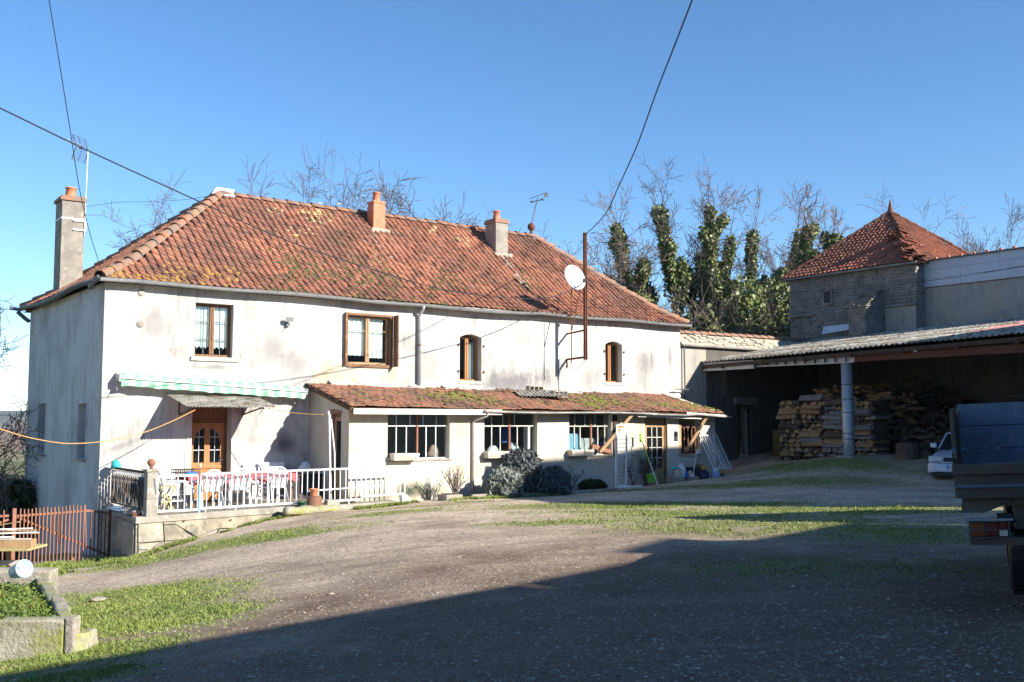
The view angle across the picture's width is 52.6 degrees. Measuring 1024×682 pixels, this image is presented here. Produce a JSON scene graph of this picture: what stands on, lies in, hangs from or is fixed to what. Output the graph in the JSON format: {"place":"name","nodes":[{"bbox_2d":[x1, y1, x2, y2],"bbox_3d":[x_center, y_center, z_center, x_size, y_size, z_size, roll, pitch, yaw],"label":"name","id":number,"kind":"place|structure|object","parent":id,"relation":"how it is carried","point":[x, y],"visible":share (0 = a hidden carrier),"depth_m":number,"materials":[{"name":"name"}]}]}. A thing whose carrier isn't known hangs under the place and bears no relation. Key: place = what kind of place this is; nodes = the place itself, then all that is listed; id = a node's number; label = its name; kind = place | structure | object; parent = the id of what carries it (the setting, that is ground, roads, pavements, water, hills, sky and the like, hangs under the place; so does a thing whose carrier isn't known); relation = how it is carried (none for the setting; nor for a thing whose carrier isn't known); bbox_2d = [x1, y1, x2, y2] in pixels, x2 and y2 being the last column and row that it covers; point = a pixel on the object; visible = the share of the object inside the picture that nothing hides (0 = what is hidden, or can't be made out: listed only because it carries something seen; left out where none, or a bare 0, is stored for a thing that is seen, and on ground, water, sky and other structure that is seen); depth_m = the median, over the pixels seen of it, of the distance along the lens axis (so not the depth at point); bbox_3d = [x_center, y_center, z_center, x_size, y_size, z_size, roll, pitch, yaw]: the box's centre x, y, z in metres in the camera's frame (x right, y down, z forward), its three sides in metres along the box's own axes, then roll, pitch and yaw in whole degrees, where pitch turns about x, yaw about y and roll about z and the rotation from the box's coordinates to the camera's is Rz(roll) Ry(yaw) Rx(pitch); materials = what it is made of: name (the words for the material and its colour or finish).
{"place":"outdoors","nodes":[
{"label":"outdoors","id":0,"kind":"place"},
{"bbox_2d":[0,411,1023,681],"bbox_3d":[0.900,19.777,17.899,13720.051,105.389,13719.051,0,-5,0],"label":"ground","id":1,"kind":"structure","parent":0,"point":[472,553],"depth_m":10.85,"materials":[{"name":"gravel"}]},
{"bbox_2d":[0,414,26,456],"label":"valley hedgerow","id":2,"kind":"object","parent":1,"relation":"on","point":[8,437],"visible":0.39,"depth_m":152.31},
{"bbox_2d":[0,475,41,559],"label":"evergreen shrub","id":3,"kind":"object","parent":1,"relation":"on","point":[26,500],"visible":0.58,"depth_m":28.38,"materials":[{"name":"green plant"}]},
{"bbox_2d":[0,295,46,501],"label":"bare tree","id":4,"kind":"object","parent":1,"relation":"on","point":[21,438],"visible":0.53,"depth_m":29.41,"materials":[{"name":"brown plant"}]},
{"bbox_2d":[0,544,46,566],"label":"trestle table","id":5,"kind":"object","parent":1,"relation":"on","point":[9,562],"visible":0.29,"depth_m":14.19,"materials":[{"name":"yellow wood"}]},
{"bbox_2d":[0,538,36,547],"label":"timber beam","id":6,"kind":"structure","parent":5,"relation":"on","point":[26,543],"depth_m":14.03,"materials":[{"name":"brown wood"}]},
{"bbox_2d":[0,567,97,661],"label":"stone trough","id":7,"kind":"object","parent":1,"relation":"on","point":[37,618],"visible":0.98,"depth_m":9.70,"materials":[{"name":"stone"}]},
{"bbox_2d":[8,559,32,577],"bbox_3d":[-5.892,2.732,12.428,0.274,0.240,0.224,-4,-6,41],"label":"bucket","id":8,"kind":"object","parent":7,"relation":"on","point":[23,568],"visible":1,"depth_m":12.43,"materials":[{"name":"plastic"}]},
{"bbox_2d":[11,505,111,563],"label":"iron gate","id":9,"kind":"structure","parent":1,"relation":"on","point":[50,513],"depth_m":22.11,"materials":[{"name":"metal"}]},
{"bbox_2d":[99,170,198,247],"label":"bare tree","id":10,"kind":"object","parent":1,"relation":"on","point":[138,235],"visible":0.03,"depth_m":46.78,"materials":[{"name":"brown plant"}]},
{"bbox_2d":[99,497,398,556],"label":"terrace","id":11,"kind":"structure","parent":1,"relation":"on","point":[131,534],"depth_m":22.43,"materials":[{"name":"concrete"}]},
{"bbox_2d":[110,467,143,509],"bbox_3d":[-8.508,3.241,22.936,0.070,0.840,2.490,3,-6,-36],"label":"balustrade","id":12,"kind":"object","parent":11,"relation":"on","point":[126,493],"visible":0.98,"depth_m":22.90,"materials":[{"name":"grey metal"}]},
{"bbox_2d":[143,459,159,516],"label":"gate pillar","id":13,"kind":"structure","parent":11,"relation":"on","point":[150,499],"depth_m":21.80,"materials":[{"name":"concrete"}]},
{"bbox_2d":[158,485,176,512],"bbox_3d":[-7.533,3.446,22.576,0.340,0.577,0.320,3,-6,-36],"label":"folding stool","id":14,"kind":"object","parent":11,"relation":"on","point":[166,496],"visible":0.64,"depth_m":22.55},
{"bbox_2d":[158,471,186,509],"bbox_3d":[-7.635,3.325,23.205,0.626,0.918,0.622,2,-5,-28],"label":"garden chair","id":15,"kind":"object","parent":11,"relation":"on","point":[161,482],"visible":0.69,"depth_m":23.09,"materials":[{"name":"white plastic"}]},
{"bbox_2d":[157,474,198,512],"bbox_3d":[-7.167,3.263,22.225,0.887,0.787,0.036,3,-6,-36],"label":"railing","id":16,"kind":"object","parent":11,"relation":"on","point":[177,509],"visible":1,"depth_m":22.22,"materials":[{"name":"metal"}]},
{"bbox_2d":[191,469,224,511],"bbox_3d":[-6.769,3.307,23.099,0.622,0.918,0.626,4,-6,-40],"label":"garden chair","id":17,"kind":"object","parent":11,"relation":"on","point":[216,489],"visible":0.84,"depth_m":22.98,"materials":[{"name":"white plastic"}]},
{"bbox_2d":[180,476,292,508],"bbox_3d":[-6.428,3.486,24.267,2.576,0.730,0.840,3,-6,-36],"label":"terrace table","id":18,"kind":"object","parent":11,"relation":"on","point":[182,478],"visible":0.22,"depth_m":23.96,"materials":[{"name":"white plastic"}]},
{"bbox_2d":[175,472,297,484],"bbox_3d":[-6.428,3.217,24.288,2.636,0.203,0.940,3,-6,-36],"label":"tablecloth","id":19,"kind":"object","parent":18,"relation":"on","point":[293,476],"visible":0.29,"depth_m":24.05,"materials":[{"name":"red fabric"}]},
{"bbox_2d":[220,468,252,509],"bbox_3d":[-6.240,3.327,23.491,0.622,0.918,0.626,3,-5,-34],"label":"garden chair","id":20,"kind":"object","parent":11,"relation":"on","point":[235,484],"visible":0.78,"depth_m":23.31,"materials":[{"name":"white plastic"}]},
{"bbox_2d":[241,463,272,500],"bbox_3d":[-6.233,3.455,25.342,0.622,0.918,0.626,3,-6,-36],"label":"garden chair","id":21,"kind":"object","parent":11,"relation":"on","point":[256,469],"visible":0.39,"depth_m":25.50,"materials":[{"name":"white plastic"}]},
{"bbox_2d":[256,466,289,506],"bbox_3d":[-5.537,3.353,24.010,0.622,0.918,0.626,4,-6,-42],"label":"garden chair","id":22,"kind":"object","parent":11,"relation":"on","point":[276,481],"visible":0.87,"depth_m":23.89,"materials":[{"name":"white plastic"}]},
{"bbox_2d":[200,467,379,511],"bbox_3d":[-4.994,3.390,23.799,4.414,0.888,0.082,3,-6,-36],"label":"railing","id":23,"kind":"object","parent":11,"relation":"on","point":[273,503],"visible":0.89,"depth_m":23.59,"materials":[{"name":"metal"}]},
{"bbox_2d":[280,473,322,498],"bbox_3d":[-5.373,3.680,26.219,1.040,0.630,0.540,3,-6,-36],"label":"storage box","id":24,"kind":"object","parent":11,"relation":"on","point":[310,483],"visible":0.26,"depth_m":26.02,"materials":[{"name":"plastic"}]},
{"bbox_2d":[258,462,283,470],"bbox_3d":[-6.094,3.234,26.219,0.700,0.340,0.021,3,-6,-36],"label":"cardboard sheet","id":25,"kind":"object","parent":24,"relation":"on","point":[267,466],"visible":0.5,"depth_m":26.19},
{"bbox_2d":[327,411,335,499],"bbox_3d":[-4.294,2.762,24.598,0.235,2.208,0.090,3,-6,-36],"label":"clothes post","id":26,"kind":"object","parent":11,"relation":"on","point":[330,425],"visible":0.93,"depth_m":24.59,"materials":[{"name":"metal"}]},
{"bbox_2d":[236,153,291,195],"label":"bare tree","id":27,"kind":"object","parent":1,"relation":"on","point":[260,192],"visible":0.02,"depth_m":50.56,"materials":[{"name":"brown plant"}]},
{"bbox_2d":[2,493,560,573],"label":"wall foot grass","id":28,"kind":"structure","parent":1,"relation":"on","point":[64,567],"depth_m":21.86,"materials":[{"name":"plant"}]},
{"bbox_2d":[282,505,336,515],"bbox_3d":[-4.613,3.828,23.513,1.263,0.217,0.398,3,-6,-36],"label":"stone bench","id":29,"kind":"object","parent":1,"relation":"on","point":[300,510],"visible":0.91,"depth_m":23.34,"materials":[{"name":"stone"}]},
{"bbox_2d":[307,495,322,505],"bbox_3d":[-4.528,3.705,23.788,0.410,0.300,0.404,3,-6,-36],"label":"clay pot","id":30,"kind":"object","parent":29,"relation":"on","point":[314,501],"visible":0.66,"depth_m":23.65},
{"bbox_2d":[282,141,385,210],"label":"bare tree","id":31,"kind":"object","parent":1,"relation":"on","point":[316,196],"visible":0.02,"depth_m":47.86,"materials":[{"name":"brown plant"}]},
{"bbox_2d":[9,187,691,557],"bbox_3d":[-3.455,1.085,33.341,21.832,11.987,8.604,3,-6,-36],"label":"farmhouse","id":32,"kind":"object","parent":1,"relation":"on","point":[199,291],"visible":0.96,"depth_m":28.28,"materials":[{"name":"white paint"}]},
{"bbox_2d":[49,0,103,275],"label":"telephone cable","id":33,"kind":"object","parent":32,"relation":"on","point":[70,131],"visible":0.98,"depth_m":18.83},
{"bbox_2d":[66,134,87,236],"bbox_3d":[-12.560,-4.486,29.826,0.155,2.924,0.739,-3,-6,37],"label":"tv aerial","id":34,"kind":"object","parent":32,"relation":"attached to","point":[85,223],"visible":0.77,"depth_m":29.97,"materials":[{"name":"metal"}]},
{"bbox_2d":[190,422,223,500],"bbox_3d":[-7.580,2.791,25.692,0.850,2.340,0.272,3,-6,-36],"label":"front door","id":35,"kind":"structure","parent":32,"relation":"in","point":[207,448],"depth_m":25.71,"materials":[{"name":"orange wood"}]},
{"bbox_2d":[115,373,307,403],"bbox_3d":[-7.271,1.177,25.404,4.767,0.688,0.388,3,-6,-36],"label":"awning","id":36,"kind":"object","parent":32,"relation":"attached to","point":[180,383],"visible":1,"depth_m":25.19,"materials":[{"name":"fabric"}]},
{"bbox_2d":[194,303,230,357],"bbox_3d":[-7.502,-0.252,25.840,0.965,1.330,0.148,3,-6,-36],"label":"window","id":37,"kind":"structure","parent":32,"relation":"in","point":[212,321],"depth_m":25.85,"materials":[{"name":"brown wood"}]},
{"bbox_2d":[165,393,279,414],"bbox_3d":[-6.975,1.531,24.948,2.310,0.549,1.435,3,-6,-36],"label":"door canopy","id":38,"kind":"object","parent":32,"relation":"attached to","point":[197,401],"visible":0.98,"depth_m":24.91,"materials":[{"name":"plastic"}]},
{"bbox_2d":[0,410,194,443],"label":"clothes line","id":39,"kind":"object","parent":38,"relation":"attached to","point":[98,441],"visible":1,"depth_m":21.17,"materials":[{"name":"plastic"}]},
{"bbox_2d":[348,315,387,364],"bbox_3d":[-3.984,-0.010,28.333,1.306,1.316,0.168,3,-6,-36],"label":"window","id":40,"kind":"structure","parent":32,"relation":"in","point":[373,348],"depth_m":28.34,"materials":[{"name":"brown wood"}]},
{"bbox_2d":[460,337,476,380],"bbox_3d":[-1.444,0.638,30.505,0.770,1.490,0.430,3,-6,-36],"label":"window","id":41,"kind":"structure","parent":32,"relation":"in","point":[466,347],"depth_m":30.58,"materials":[{"name":"orange wood"}]},
{"bbox_2d":[559,232,588,389],"bbox_3d":[1.919,-0.912,32.024,0.362,4.820,0.984,4,-6,-43],"label":"mast","id":42,"kind":"object","parent":32,"relation":"attached to","point":[585,326],"visible":0.96,"depth_m":31.77,"materials":[{"name":"metal"}]},
{"bbox_2d":[0,107,577,298],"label":"power cable","id":43,"kind":"object","parent":42,"relation":"attached to","point":[247,223],"visible":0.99,"depth_m":19.55,"materials":[{"name":"rubber"}]},
{"bbox_2d":[565,265,585,363],"bbox_3d":[1.912,-0.819,31.354,0.636,3.015,0.801,0,-5,1],"label":"satellite dish","id":44,"kind":"object","parent":42,"relation":"attached to","point":[576,274],"visible":1,"depth_m":31.45,"materials":[{"name":"white metal"}]},
{"bbox_2d":[586,0,692,233],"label":"power cable","id":45,"kind":"object","parent":42,"relation":"attached to","point":[649,110],"visible":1,"depth_m":19.46,"materials":[{"name":"rubber"}]},
{"bbox_2d":[587,266,1021,292],"bbox_3d":[7.898,-1.721,28.995,12.508,0.719,0.015,-2,-5,26],"label":"telephone cable","id":46,"kind":"object","parent":42,"relation":"attached to","point":[800,291],"visible":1,"depth_m":29.23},
{"bbox_2d":[605,344,617,382],"bbox_3d":[3.153,0.725,33.699,0.725,1.260,0.090,3,-6,-36],"label":"window","id":47,"kind":"structure","parent":32,"relation":"in","point":[611,360],"depth_m":33.78,"materials":[{"name":"orange wood"}]},
{"bbox_2d":[360,466,410,500],"bbox_3d":[-3.065,3.512,25.139,1.346,0.934,0.140,3,-6,-36],"label":"railing","id":48,"kind":"object","parent":1,"relation":"on","point":[403,497],"visible":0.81,"depth_m":25.18,"materials":[{"name":"metal"}]},
{"bbox_2d":[342,172,481,225],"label":"bare tree","id":49,"kind":"object","parent":1,"relation":"on","point":[400,200],"visible":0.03,"depth_m":47.16,"materials":[{"name":"brown plant"}]},
{"bbox_2d":[336,152,520,230],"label":"bare tree","id":50,"kind":"object","parent":1,"relation":"on","point":[391,198],"visible":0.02,"depth_m":41.81,"materials":[{"name":"brown plant"}]},
{"bbox_2d":[0,455,1002,681],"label":"grass","id":51,"kind":"structure","parent":1,"relation":"on","point":[87,653],"depth_m":14.41,"materials":[{"name":"plant"}]},
{"bbox_2d":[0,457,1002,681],"bbox_3d":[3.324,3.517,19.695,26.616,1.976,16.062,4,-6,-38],"label":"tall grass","id":52,"kind":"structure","parent":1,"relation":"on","point":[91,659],"depth_m":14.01,"materials":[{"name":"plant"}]},
{"bbox_2d":[305,380,731,501],"bbox_3d":[0.761,3.065,29.826,13.403,3.686,2.725,3,-6,-36],"label":"lean to","id":53,"kind":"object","parent":1,"relation":"on","point":[360,411],"visible":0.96,"depth_m":27.81,"materials":[{"name":"paint"}]},
{"bbox_2d":[334,417,340,498],"bbox_3d":[-4.313,2.943,25.954,0.035,2.078,0.536,3,-6,-36],"label":"side door","id":54,"kind":"structure","parent":53,"relation":"in","point":[337,442],"depth_m":26.03,"materials":[{"name":"brown wood"}]},
{"bbox_2d":[390,453,419,460],"bbox_3d":[-2.694,2.908,26.027,0.750,0.170,0.234,3,-6,-36],"label":"window box","id":55,"kind":"object","parent":53,"relation":"attached to","point":[402,456],"visible":1,"depth_m":25.93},
{"bbox_2d":[387,414,446,459],"bbox_3d":[-2.452,2.387,26.592,1.856,1.273,0.065,3,-6,-36],"label":"window","id":56,"kind":"structure","parent":53,"relation":"in","point":[416,426],"depth_m":26.59,"materials":[{"name":"white paint"}]},
{"bbox_2d":[483,451,508,457],"bbox_3d":[-0.356,3.044,27.751,0.849,0.170,0.234,3,-6,-36],"label":"window box","id":57,"kind":"object","parent":53,"relation":"attached to","point":[495,454],"visible":0.88,"depth_m":27.58,"materials":[{"name":"concrete"}]},
{"bbox_2d":[498,428,511,441],"bbox_3d":[-0.190,2.668,29.336,0.350,0.400,0.200,3,-6,-36],"label":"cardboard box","id":58,"kind":"object","parent":53,"relation":"in","point":[504,434],"visible":0.71,"depth_m":29.23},
{"bbox_2d":[484,413,534,454],"bbox_3d":[-0.099,2.536,28.326,1.803,1.277,0.065,3,-6,-36],"label":"window","id":59,"kind":"structure","parent":53,"relation":"in","point":[502,425],"depth_m":28.31,"materials":[{"name":"white wood"}]},
{"bbox_2d":[513,389,567,396],"bbox_3d":[0.835,1.515,30.244,1.500,0.235,0.750,1,-5,-16],"label":"loose roof sheet","id":60,"kind":"object","parent":53,"relation":"on","point":[530,393],"visible":0.98,"depth_m":30.20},
{"bbox_2d":[567,450,593,455],"bbox_3d":[1.960,3.179,29.460,0.831,0.170,0.234,3,-6,-36],"label":"window box","id":61,"kind":"object","parent":53,"relation":"attached to","point":[580,452],"visible":1,"depth_m":29.31,"materials":[{"name":"stone"}]},
{"bbox_2d":[569,414,608,454],"bbox_3d":[2.195,2.676,30.021,1.620,1.248,0.065,3,-6,-36],"label":"window","id":62,"kind":"structure","parent":53,"relation":"in","point":[604,428],"depth_m":30.24,"materials":[{"name":"white wood"}]},
{"bbox_2d":[645,417,663,484],"bbox_3d":[4.325,3.356,31.510,0.800,2.070,0.040,3,-6,-36],"label":"door","id":63,"kind":"structure","parent":53,"relation":"in","point":[654,427],"depth_m":31.55,"materials":[{"name":"brown wood"}]},
{"bbox_2d":[681,426,695,452],"bbox_3d":[5.509,3.089,32.445,0.650,0.850,0.030,3,-6,-36],"label":"window","id":64,"kind":"structure","parent":53,"relation":"in","point":[687,432],"depth_m":32.45,"materials":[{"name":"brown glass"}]},
{"bbox_2d":[699,435,722,467],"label":"leaning gate","id":65,"kind":"structure","parent":53,"relation":"attached to","point":[711,452],"depth_m":32.27,"materials":[{"name":"metal"}]},
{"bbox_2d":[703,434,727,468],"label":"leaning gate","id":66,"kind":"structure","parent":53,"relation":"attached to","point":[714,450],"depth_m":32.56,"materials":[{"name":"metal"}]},
{"bbox_2d":[437,488,616,500],"bbox_3d":[0.449,4.101,27.669,5.970,0.320,1.150,3,-6,-36],"label":"flower bed","id":67,"kind":"object","parent":1,"relation":"on","point":[444,496],"visible":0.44,"depth_m":26.58,"materials":[{"name":"stone"}]},
{"bbox_2d":[438,462,470,492],"bbox_3d":[-1.416,3.452,26.192,0.625,0.797,0.952,-4,-6,41],"label":"rose bush","id":68,"kind":"object","parent":67,"relation":"on","point":[455,483],"visible":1,"depth_m":26.13,"materials":[{"name":"beige plant"}]},
{"bbox_2d":[484,464,524,496],"bbox_3d":[-0.160,3.636,26.838,1.250,0.940,0.976,3,-6,-36],"label":"lavender bush","id":69,"kind":"object","parent":67,"relation":"in","point":[505,481],"visible":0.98,"depth_m":26.53,"materials":[{"name":"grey plant"}]},
{"bbox_2d":[502,447,543,492],"bbox_3d":[0.256,3.474,27.638,1.448,1.337,0.982,3,-6,-36],"label":"lavender bush","id":70,"kind":"object","parent":67,"relation":"in","point":[527,465],"visible":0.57,"depth_m":27.39,"materials":[{"name":"grey plant"}]},
{"bbox_2d":[534,464,572,495],"bbox_3d":[1.114,3.762,27.805,1.348,0.929,1.039,3,-6,-36],"label":"lavender bush","id":71,"kind":"object","parent":67,"relation":"on","point":[555,479],"visible":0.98,"depth_m":27.50,"materials":[{"name":"grey plant"}]},
{"bbox_2d":[577,478,607,489],"bbox_3d":[2.261,4.065,29.244,1.164,0.442,0.578,3,-6,-36],"label":"shrub","id":72,"kind":"object","parent":67,"relation":"on","point":[589,484],"visible":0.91,"depth_m":29.06,"materials":[{"name":"green plant"}]},
{"bbox_2d":[581,226,660,295],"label":"bare tree","id":73,"kind":"object","parent":1,"relation":"on","point":[617,265],"visible":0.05,"depth_m":48.20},
{"bbox_2d":[579,178,674,309],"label":"ivy tree","id":74,"kind":"object","parent":1,"relation":"on","point":[643,271],"visible":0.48,"depth_m":49.58,"materials":[{"name":"plant"}]},
{"bbox_2d":[615,424,642,487],"bbox_3d":[3.290,3.215,29.087,0.902,1.765,0.330,3,-6,-36],"label":"metal rack","id":75,"kind":"object","parent":1,"relation":"on","point":[625,462],"visible":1,"depth_m":29.00,"materials":[{"name":"metal"}]},
{"bbox_2d":[632,447,666,484],"bbox_3d":[4.081,3.705,30.752,1.070,1.174,0.975,0,-5,-2],"label":"climbing rose","id":76,"kind":"object","parent":1,"relation":"on","point":[646,470],"visible":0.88,"depth_m":30.80,"materials":[{"name":"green plant"}]},
{"bbox_2d":[579,153,746,330],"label":"tree","id":77,"kind":"object","parent":1,"relation":"on","point":[722,219],"visible":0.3,"depth_m":50.88,"materials":[{"name":"plant"}]},
{"bbox_2d":[636,154,772,443],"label":"ivy tree","id":78,"kind":"object","parent":1,"relation":"on","point":[681,272],"visible":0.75,"depth_m":49.90,"materials":[{"name":"green plant"}]},
{"bbox_2d":[640,285,775,333],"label":"evergreen shrub","id":79,"kind":"object","parent":1,"relation":"on","point":[648,297],"visible":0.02,"depth_m":45.53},
{"bbox_2d":[658,276,780,335],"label":"evergreen shrub","id":80,"kind":"object","parent":1,"relation":"on","point":[691,318],"visible":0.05,"depth_m":46.12,"materials":[{"name":"green plant"}]},
{"bbox_2d":[670,272,789,445],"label":"evergreen shrub","id":81,"kind":"object","parent":1,"relation":"on","point":[748,303],"visible":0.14,"depth_m":46.13,"materials":[{"name":"plant"}]},
{"bbox_2d":[683,274,791,444],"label":"evergreen shrub","id":82,"kind":"object","parent":1,"relation":"on","point":[779,300],"visible":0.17,"depth_m":46.22,"materials":[{"name":"plant"}]},
{"bbox_2d":[675,330,818,464],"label":"yard wall","id":83,"kind":"structure","parent":1,"relation":"on","point":[758,395],"depth_m":37.22,"materials":[{"name":"paint"}]},
{"bbox_2d":[723,181,826,324],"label":"ivy tree","id":84,"kind":"object","parent":1,"relation":"on","point":[753,235],"visible":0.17,"depth_m":53.11,"materials":[{"name":"plant"}]},
{"bbox_2d":[776,400,807,459],"bbox_3d":[9.551,2.966,34.552,1.077,1.986,1.006,3,-6,-36],"label":"firewood stack","id":85,"kind":"object","parent":1,"relation":"on","point":[791,426],"visible":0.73,"depth_m":34.25,"materials":[{"name":"brown wood"}]},
{"bbox_2d":[757,180,853,311],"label":"ivy tree","id":86,"kind":"object","parent":1,"relation":"on","point":[806,251],"visible":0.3,"depth_m":49.52,"materials":[{"name":"plant"}]},
{"bbox_2d":[798,393,833,459],"bbox_3d":[10.130,2.804,33.832,1.115,2.197,1.081,3,-6,-36],"label":"firewood stack","id":87,"kind":"object","parent":1,"relation":"on","point":[812,411],"visible":0.59,"depth_m":33.61,"materials":[{"name":"brown wood"}]},
{"bbox_2d":[822,399,859,456],"bbox_3d":[10.626,2.836,33.033,1.161,2.006,1.065,3,-6,-36],"label":"firewood stack","id":88,"kind":"object","parent":1,"relation":"on","point":[832,426],"visible":0.36,"depth_m":32.89,"materials":[{"name":"brown wood"}]},
{"bbox_2d":[701,317,1023,457],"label":"open barn","id":89,"kind":"structure","parent":1,"relation":"on","point":[980,361],"depth_m":33.86,"materials":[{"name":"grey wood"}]},
{"bbox_2d":[813,383,923,448],"bbox_3d":[11.734,2.450,34.146,2.884,2.252,3.281,3,-6,-36],"label":"firewood heap","id":90,"kind":"object","parent":1,"relation":"on","point":[872,392],"visible":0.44,"depth_m":33.62,"materials":[{"name":"wood"}]},
{"bbox_2d":[853,400,892,454],"bbox_3d":[11.343,2.813,32.587,1.140,1.922,0.862,3,-6,-36],"label":"firewood stack","id":91,"kind":"object","parent":1,"relation":"on","point":[872,418],"visible":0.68,"depth_m":32.35,"materials":[{"name":"brown wood"}]},
{"bbox_2d":[780,200,970,339],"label":"dovecote tower","id":92,"kind":"structure","parent":1,"relation":"on","point":[891,248],"depth_m":38.94,"materials":[{"name":"stone"}]},
{"bbox_2d":[895,443,920,459],"bbox_3d":[11.791,3.316,30.878,0.840,0.550,0.840,3,-6,-36],"label":"tree stump","id":93,"kind":"object","parent":1,"relation":"on","point":[908,451],"visible":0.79,"depth_m":30.59,"materials":[{"name":"wood"}]},
{"bbox_2d":[855,188,979,252],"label":"bare tree","id":94,"kind":"object","parent":1,"relation":"on","point":[963,244],"visible":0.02,"depth_m":61.35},
{"bbox_2d":[920,444,931,458],"bbox_3d":[12.538,3.324,31.329,0.348,0.580,1.365,-2,-5,25],"label":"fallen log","id":95,"kind":"object","parent":1,"relation":"on","point":[925,451],"visible":0.77,"depth_m":30.77,"materials":[{"name":"wood"}]},
{"bbox_2d":[884,376,1018,454],"bbox_3d":[13.815,2.435,33.130,4.513,2.865,5.101,3,-6,-36],"label":"firewood heap","id":96,"kind":"object","parent":1,"relation":"on","point":[939,417],"visible":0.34,"depth_m":33.35,"materials":[{"name":"brown wood"}]},
{"bbox_2d":[928,432,987,475],"bbox_3d":[12.750,3.204,28.878,1.806,1.364,3.851,-3,-5,34],"label":"parked car","id":97,"kind":"object","parent":1,"relation":"on","point":[940,463],"visible":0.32,"depth_m":27.73,"materials":[{"name":"paint"}]},
{"bbox_2d":[923,246,1023,326],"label":"metal shed","id":98,"kind":"structure","parent":1,"relation":"on","point":[989,295],"depth_m":35.45,"materials":[{"name":"metal"}]},
{"bbox_2d":[945,194,1023,252],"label":"bare tree","id":99,"kind":"object","parent":1,"relation":"on","point":[980,243],"visible":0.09,"depth_m":58.05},
{"bbox_2d":[949,402,1023,594],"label":"farm trailer","id":100,"kind":"object","parent":1,"relation":"on","point":[991,477],"visible":1,"depth_m":8.67,"materials":[{"name":"metal"}]},
{"bbox_2d":[0,0,1023,410],"label":"sky","id":101,"kind":"structure","parent":0,"point":[505,103],"materials":[{"name":"blue"}]},
{"bbox_2d":[578,438,594,453],"bbox_3d":[2.071,3.628,30.707,0.600,1.500,0.570,3,-6,-36],"label":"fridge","id":102,"kind":"object","parent":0,"point":[584,443],"visible":0.25,"depth_m":30.47,"materials":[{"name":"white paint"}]},
{"bbox_2d":[772,430,784,455],"bbox_3d":[9.416,3.566,36.270,0.610,0.900,0.601,3,-6,-36],"label":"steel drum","id":103,"kind":"object","parent":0,"point":[776,434],"visible":0.48,"depth_m":36.07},
{"bbox_3d":[-2.324,3.561,27.057,1.600,0.900,0.400,3,-6,-36],"label":"table","id":104,"kind":"object","parent":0,"visible":0},
{"bbox_2d":[426,445,442,457],"bbox_3d":[-2.053,2.924,27.240,0.290,0.400,0.572,-4,-6,40],"label":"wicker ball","id":105,"kind":"object","parent":104,"relation":"on","point":[430,452],"visible":0.66,"depth_m":27.15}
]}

